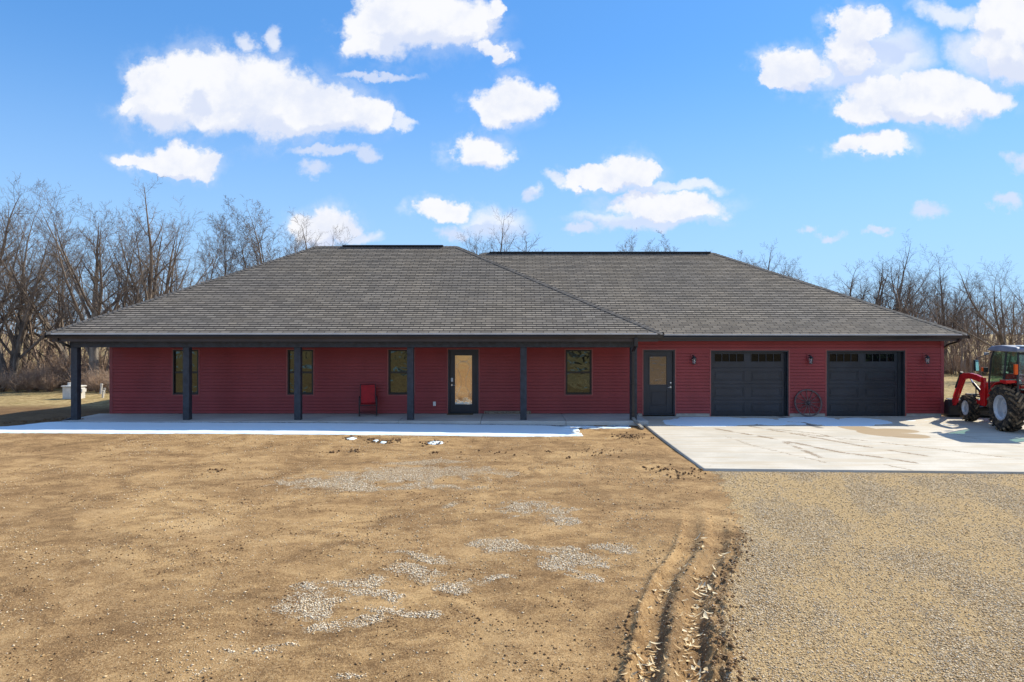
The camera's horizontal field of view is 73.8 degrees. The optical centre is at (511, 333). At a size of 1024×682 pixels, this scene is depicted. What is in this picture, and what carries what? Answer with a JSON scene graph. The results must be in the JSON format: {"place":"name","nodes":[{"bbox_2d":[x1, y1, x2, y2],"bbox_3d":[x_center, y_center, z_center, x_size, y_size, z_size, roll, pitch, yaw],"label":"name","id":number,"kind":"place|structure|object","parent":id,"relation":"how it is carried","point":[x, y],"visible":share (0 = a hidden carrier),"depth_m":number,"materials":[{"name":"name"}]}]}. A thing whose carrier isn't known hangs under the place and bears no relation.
{"place":"outdoors","nodes":[
{"label":"outdoors","id":0,"kind":"place"},
{"bbox_2d":[4,415,727,479],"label":"loose soil","id":1,"kind":"structure","parent":0,"point":[499,451],"depth_m":16.18,"materials":[{"name":"brown soil"}]},
{"bbox_2d":[447,413,472,414],"bbox_3d":[-1.686,2.611,22.190,0.845,0.017,0.340,0,0,0],"label":"door mat","id":2,"kind":"object","parent":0,"point":[459,413],"depth_m":22.15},
{"bbox_2d":[0,334,1023,681],"bbox_3d":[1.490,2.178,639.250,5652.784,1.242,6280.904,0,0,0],"label":"ground","id":3,"kind":"structure","parent":0,"point":[62,456],"depth_m":8.25,"materials":[{"name":"brown soil"}]},
{"bbox_2d":[0,191,69,374],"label":"bare tree","id":4,"kind":"object","parent":3,"relation":"on","point":[26,336],"visible":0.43,"depth_m":36.90,"materials":[{"name":"brown plant"}]},
{"bbox_2d":[0,171,75,328],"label":"bare tree","id":5,"kind":"object","parent":3,"relation":"on","point":[5,234],"visible":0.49,"depth_m":36.84,"materials":[{"name":"brown plant"}]},
{"bbox_2d":[0,215,82,366],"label":"bare tree","id":6,"kind":"object","parent":3,"relation":"on","point":[57,345],"visible":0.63,"depth_m":34.75,"materials":[{"name":"brown plant"}]},
{"bbox_2d":[0,202,88,324],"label":"bare tree","id":7,"kind":"object","parent":3,"relation":"on","point":[31,257],"visible":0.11,"depth_m":40.98,"materials":[{"name":"brown plant"}]},
{"bbox_2d":[0,191,105,388],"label":"bare tree","id":8,"kind":"object","parent":3,"relation":"on","point":[16,341],"visible":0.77,"depth_m":34.23,"materials":[{"name":"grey plant"}]},
{"bbox_2d":[0,337,108,391],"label":"brush","id":9,"kind":"object","parent":3,"relation":"on","point":[51,374],"visible":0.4,"depth_m":32.55,"materials":[{"name":"brown plant"}]},
{"bbox_2d":[18,210,93,357],"bbox_3d":[-25.517,-2.105,38.945,3.995,9.900,3.080,0,0,-20],"label":"bare tree","id":10,"kind":"object","parent":3,"relation":"on","point":[73,315],"visible":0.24,"depth_m":38.89,"materials":[{"name":"brown plant"}]},
{"bbox_2d":[61,382,86,398],"bbox_3d":[-18.372,2.398,28.762,0.960,0.682,0.580,0,0,14],"label":"utility box","id":11,"kind":"object","parent":3,"relation":"on","point":[66,391],"visible":0.63,"depth_m":28.60,"materials":[{"name":"white plastic"}]},
{"bbox_2d":[0,262,206,382],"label":"young woods","id":12,"kind":"object","parent":3,"relation":"on","point":[35,352],"visible":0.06,"depth_m":38.14,"materials":[{"name":"brown plant"}]},
{"bbox_2d":[1,180,206,389],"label":"bare tree","id":13,"kind":"object","parent":3,"relation":"on","point":[95,310],"visible":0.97,"depth_m":32.81,"materials":[{"name":"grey plant"}]},
{"bbox_2d":[77,205,175,311],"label":"bare tree","id":14,"kind":"object","parent":3,"relation":"on","point":[120,255],"visible":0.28,"depth_m":40.88,"materials":[{"name":"brown plant"}]},
{"bbox_2d":[89,243,187,390],"bbox_3d":[-17.991,-0.923,33.855,4.699,7.662,3.723,0,0,-10],"label":"bare tree","id":15,"kind":"object","parent":3,"relation":"on","point":[134,298],"visible":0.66,"depth_m":32.96,"materials":[{"name":"brown plant"}]},
{"bbox_2d":[101,222,212,306],"bbox_3d":[-20.375,-1.833,39.747,4.645,9.560,5.863,0,0,30],"label":"bare tree","id":16,"kind":"object","parent":3,"relation":"on","point":[163,266],"visible":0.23,"depth_m":39.94,"materials":[{"name":"brown plant"}]},
{"bbox_2d":[85,176,245,305],"bbox_3d":[-18.869,-2.581,36.767,6.928,10.944,8.366,0,0,-5],"label":"bare tree","id":17,"kind":"object","parent":3,"relation":"on","point":[155,281],"visible":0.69,"depth_m":35.22,"materials":[{"name":"grey plant"}]},
{"bbox_2d":[185,214,240,286],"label":"bare tree","id":18,"kind":"object","parent":3,"relation":"on","point":[203,258],"visible":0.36,"depth_m":45.64,"materials":[{"name":"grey plant"}]},
{"bbox_2d":[196,195,257,280],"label":"bare tree","id":19,"kind":"object","parent":3,"relation":"on","point":[226,245],"visible":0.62,"depth_m":42.11,"materials":[{"name":"grey plant"}]},
{"bbox_2d":[213,201,267,273],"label":"bare tree","id":20,"kind":"object","parent":3,"relation":"on","point":[249,252],"visible":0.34,"depth_m":43.75,"materials":[{"name":"grey plant"}]},
{"bbox_2d":[231,199,281,269],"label":"bare tree","id":21,"kind":"object","parent":3,"relation":"on","point":[260,224],"visible":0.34,"depth_m":44.46,"materials":[{"name":"grey plant"}]},
{"bbox_2d":[185,194,341,275],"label":"bare tree","id":22,"kind":"object","parent":3,"relation":"on","point":[258,246],"visible":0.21,"depth_m":41.73,"materials":[{"name":"grey plant"}]},
{"bbox_2d":[283,227,312,251],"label":"bare tree","id":23,"kind":"object","parent":3,"relation":"on","point":[299,243],"visible":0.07,"depth_m":46.72,"materials":[{"name":"grey plant"}]},
{"bbox_2d":[266,210,352,261],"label":"bare tree","id":24,"kind":"object","parent":3,"relation":"on","point":[297,245],"visible":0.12,"depth_m":41.17,"materials":[{"name":"grey plant"}]},
{"bbox_2d":[0,421,630,436],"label":"snow","id":25,"kind":"structure","parent":3,"relation":"on","point":[334,428],"depth_m":19.03,"materials":[{"name":"white snow"}]},
{"bbox_2d":[0,435,746,681],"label":"soil crumbs","id":26,"kind":"object","parent":3,"relation":"on","point":[478,618],"visible":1,"depth_m":7.95,"materials":[{"name":"brown soil"}]},
{"bbox_2d":[347,437,442,444],"bbox_3d":[-3.009,2.712,17.162,2.669,0.095,0.671,0,0,12],"label":"snow remnant","id":27,"kind":"object","parent":3,"relation":"on","point":[353,438],"visible":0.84,"depth_m":17.02,"materials":[{"name":"white snow"}]},
{"bbox_2d":[193,474,636,678],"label":"pebbles","id":28,"kind":"object","parent":3,"relation":"on","point":[420,571],"visible":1,"depth_m":7.90,"materials":[{"name":"grey gravel"}]},
{"bbox_2d":[0,434,888,681],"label":"stones","id":29,"kind":"object","parent":3,"relation":"on","point":[188,627],"visible":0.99,"depth_m":8.13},
{"bbox_2d":[459,209,535,253],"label":"bare tree","id":30,"kind":"object","parent":3,"relation":"on","point":[491,246],"visible":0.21,"depth_m":49.39,"materials":[{"name":"grey plant"}]},
{"bbox_2d":[44,245,969,428],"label":"house","id":31,"kind":"structure","parent":3,"relation":"on","point":[410,330],"depth_m":22.38,"materials":[{"name":"red"}]},
{"bbox_2d":[173,350,197,394],"bbox_3d":[-10.699,1.260,22.430,0.839,1.477,0.120,0,0,0],"label":"window","id":32,"kind":"structure","parent":31,"relation":"in","point":[177,354],"depth_m":22.43,"materials":[{"name":"glass"}]},
{"bbox_2d":[287,350,312,394],"bbox_3d":[-6.937,1.260,22.430,0.848,1.477,0.120,0,0,0],"label":"window","id":33,"kind":"structure","parent":31,"relation":"in","point":[307,355],"depth_m":22.43,"materials":[{"name":"glass"}]},
{"bbox_2d":[359,384,376,415],"bbox_3d":[-4.589,2.123,21.750,0.578,1.006,0.908,0,0,-12],"label":"rocking chair","id":34,"kind":"object","parent":31,"relation":"on","point":[368,395],"visible":1,"depth_m":21.96,"materials":[{"name":"metal"}]},
{"bbox_2d":[388,350,406,394],"bbox_3d":[-3.631,1.260,22.430,0.848,1.477,0.120,0,0,0],"label":"window","id":35,"kind":"structure","parent":31,"relation":"in","point":[397,359],"depth_m":22.43,"materials":[{"name":"glass"}]},
{"bbox_2d":[448,349,478,413],"bbox_3d":[-1.598,1.566,22.490,1.003,2.107,0.220,0,0,0],"label":"front door","id":36,"kind":"structure","parent":31,"relation":"in","point":[463,364],"depth_m":22.50,"materials":[{"name":"grey paint"}]},
{"bbox_2d":[484,411,530,413],"bbox_3d":[-0.147,2.569,22.263,1.516,0.105,0.028,0,-8,0],"label":"wooden sign","id":37,"kind":"object","parent":31,"relation":"on","point":[503,412],"visible":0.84,"depth_m":22.25,"materials":[{"name":"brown wood"}]},
{"bbox_2d":[566,350,591,394],"bbox_3d":[2.184,1.260,22.430,0.859,1.477,0.120,0,0,0],"label":"window","id":38,"kind":"structure","parent":31,"relation":"in","point":[578,362],"depth_m":22.43,"materials":[{"name":"glass"}]},
{"bbox_2d":[643,350,674,414],"bbox_3d":[4.825,1.600,22.490,1.036,2.141,0.220,0,0,0],"label":"side door","id":39,"kind":"structure","parent":31,"relation":"in","point":[658,365],"depth_m":22.47,"materials":[{"name":"grey paint"}]},
{"bbox_2d":[711,350,787,415],"bbox_3d":[7.795,1.633,22.490,2.546,2.174,0.220,0,0,0],"label":"garage door","id":40,"kind":"structure","parent":31,"relation":"in","point":[743,382],"depth_m":22.55,"materials":[{"name":"grey paint"}]},
{"bbox_2d":[827,350,904,415],"bbox_3d":[11.602,1.633,22.490,2.579,2.174,0.220,0,0,0],"label":"garage door","id":41,"kind":"structure","parent":31,"relation":"in","point":[859,382],"depth_m":22.55,"materials":[{"name":"grey paint"}]},
{"bbox_2d":[1,287,1023,344],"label":"woods","id":42,"kind":"object","parent":3,"relation":"on","point":[849,293],"visible":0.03,"depth_m":147.58,"materials":[{"name":"brown plant"}]},
{"bbox_2d":[493,233,554,251],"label":"bare tree","id":43,"kind":"object","parent":3,"relation":"on","point":[526,245],"visible":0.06,"depth_m":54.12,"materials":[{"name":"grey plant"}]},
{"bbox_2d":[617,235,654,251],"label":"bare tree","id":44,"kind":"object","parent":3,"relation":"on","point":[634,246],"visible":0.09,"depth_m":60.92,"materials":[{"name":"grey plant"}]},
{"bbox_2d":[649,231,676,251],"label":"bare tree","id":45,"kind":"object","parent":3,"relation":"on","point":[664,245],"visible":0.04,"depth_m":59.64,"materials":[{"name":"grey plant"}]},
{"bbox_2d":[625,534,728,681],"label":"clod","id":46,"kind":"object","parent":3,"relation":"on","point":[698,664],"visible":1,"depth_m":5.99,"materials":[{"name":"beige soil"}]},
{"bbox_2d":[605,520,769,681],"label":"soil clods","id":47,"kind":"object","parent":3,"relation":"on","point":[718,637],"visible":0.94,"depth_m":6.11,"materials":[{"name":"brown soil"}]},
{"bbox_2d":[736,250,759,265],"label":"bare tree","id":48,"kind":"object","parent":3,"relation":"on","point":[745,257],"visible":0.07,"depth_m":59.53,"materials":[{"name":"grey plant"}]},
{"bbox_2d":[710,242,809,279],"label":"bare tree","id":49,"kind":"object","parent":3,"relation":"on","point":[752,262],"visible":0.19,"depth_m":55.52,"materials":[{"name":"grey plant"}]},
{"bbox_2d":[787,267,807,279],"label":"bare tree","id":50,"kind":"object","parent":3,"relation":"on","point":[796,274],"visible":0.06,"depth_m":62.69,"materials":[{"name":"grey plant"}]},
{"bbox_2d":[790,259,899,308],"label":"bare tree","id":51,"kind":"object","parent":3,"relation":"on","point":[859,286],"visible":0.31,"depth_m":50.63,"materials":[{"name":"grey plant"}]},
{"bbox_2d":[699,471,1023,681],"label":"lot gravel","id":52,"kind":"structure","parent":3,"relation":"on","point":[1003,657],"depth_m":7.43,"materials":[{"name":"beige gravel"}]},
{"bbox_2d":[834,233,946,315],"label":"bare tree","id":53,"kind":"object","parent":3,"relation":"on","point":[878,297],"visible":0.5,"depth_m":48.41,"materials":[{"name":"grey plant"}]},
{"bbox_2d":[876,254,949,318],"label":"bare tree","id":54,"kind":"object","parent":3,"relation":"on","point":[912,291],"visible":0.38,"depth_m":53.79,"materials":[{"name":"brown plant"}]},
{"bbox_2d":[904,272,947,319],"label":"bare tree","id":55,"kind":"object","parent":3,"relation":"on","point":[926,292],"visible":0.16,"depth_m":58.33,"materials":[{"name":"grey plant"}]},
{"bbox_2d":[842,285,1023,375],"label":"young woods","id":56,"kind":"object","parent":3,"relation":"on","point":[967,344],"visible":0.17,"depth_m":45.42,"materials":[{"name":"brown plant"}]},
{"bbox_2d":[900,251,989,373],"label":"bare tree","id":57,"kind":"object","parent":3,"relation":"on","point":[944,316],"visible":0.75,"depth_m":46.60,"materials":[{"name":"brown plant"}]},
{"bbox_2d":[934,284,982,353],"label":"bare tree","id":58,"kind":"object","parent":3,"relation":"on","point":[960,317],"visible":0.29,"depth_m":49.89,"materials":[{"name":"brown plant"}]},
{"bbox_2d":[914,254,1023,379],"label":"bare tree","id":59,"kind":"object","parent":3,"relation":"on","point":[1001,337],"visible":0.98,"depth_m":39.90,"materials":[{"name":"brown plant"}]},
{"bbox_2d":[948,273,999,355],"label":"bare tree","id":60,"kind":"object","parent":3,"relation":"on","point":[977,323],"visible":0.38,"depth_m":52.03,"materials":[{"name":"brown plant"}]},
{"bbox_2d":[944,335,1023,375],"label":"brush","id":61,"kind":"object","parent":3,"relation":"on","point":[999,364],"visible":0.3,"depth_m":44.88,"materials":[{"name":"brown plant"}]},
{"bbox_2d":[989,275,1023,320],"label":"bare tree","id":62,"kind":"object","parent":3,"relation":"on","point":[1013,293],"visible":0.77,"depth_m":45.41,"materials":[{"name":"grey plant"}]},
{"bbox_2d":[0,0,1023,333],"label":"sky","id":63,"kind":"structure","parent":0,"point":[829,132],"materials":[{"name":"blue"}]},
{"bbox_2d":[641,416,1023,473],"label":"driveway","id":64,"kind":"structure","parent":0,"point":[922,444],"depth_m":16.52,"materials":[{"name":"concrete"}]},
{"bbox_2d":[663,417,946,425],"bbox_3d":[8.640,2.716,21.060,8.640,0.036,2.320,0,0,0],"label":"snow crust","id":65,"kind":"object","parent":64,"relation":"on","point":[714,421],"visible":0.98,"depth_m":20.98},
{"bbox_2d":[794,389,821,416],"bbox_3d":[9.670,2.257,22.274,0.904,0.904,0.145,0,-11,0],"label":"wagon wheel","id":66,"kind":"object","parent":64,"relation":"on","point":[807,403],"visible":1,"depth_m":22.27,"materials":[{"name":"metal"}]},
{"bbox_2d":[941,345,1023,431],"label":"tractor","id":67,"kind":"object","parent":64,"relation":"on","point":[1000,404],"visible":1,"depth_m":19.44,"materials":[{"name":"red metal"}]}
]}

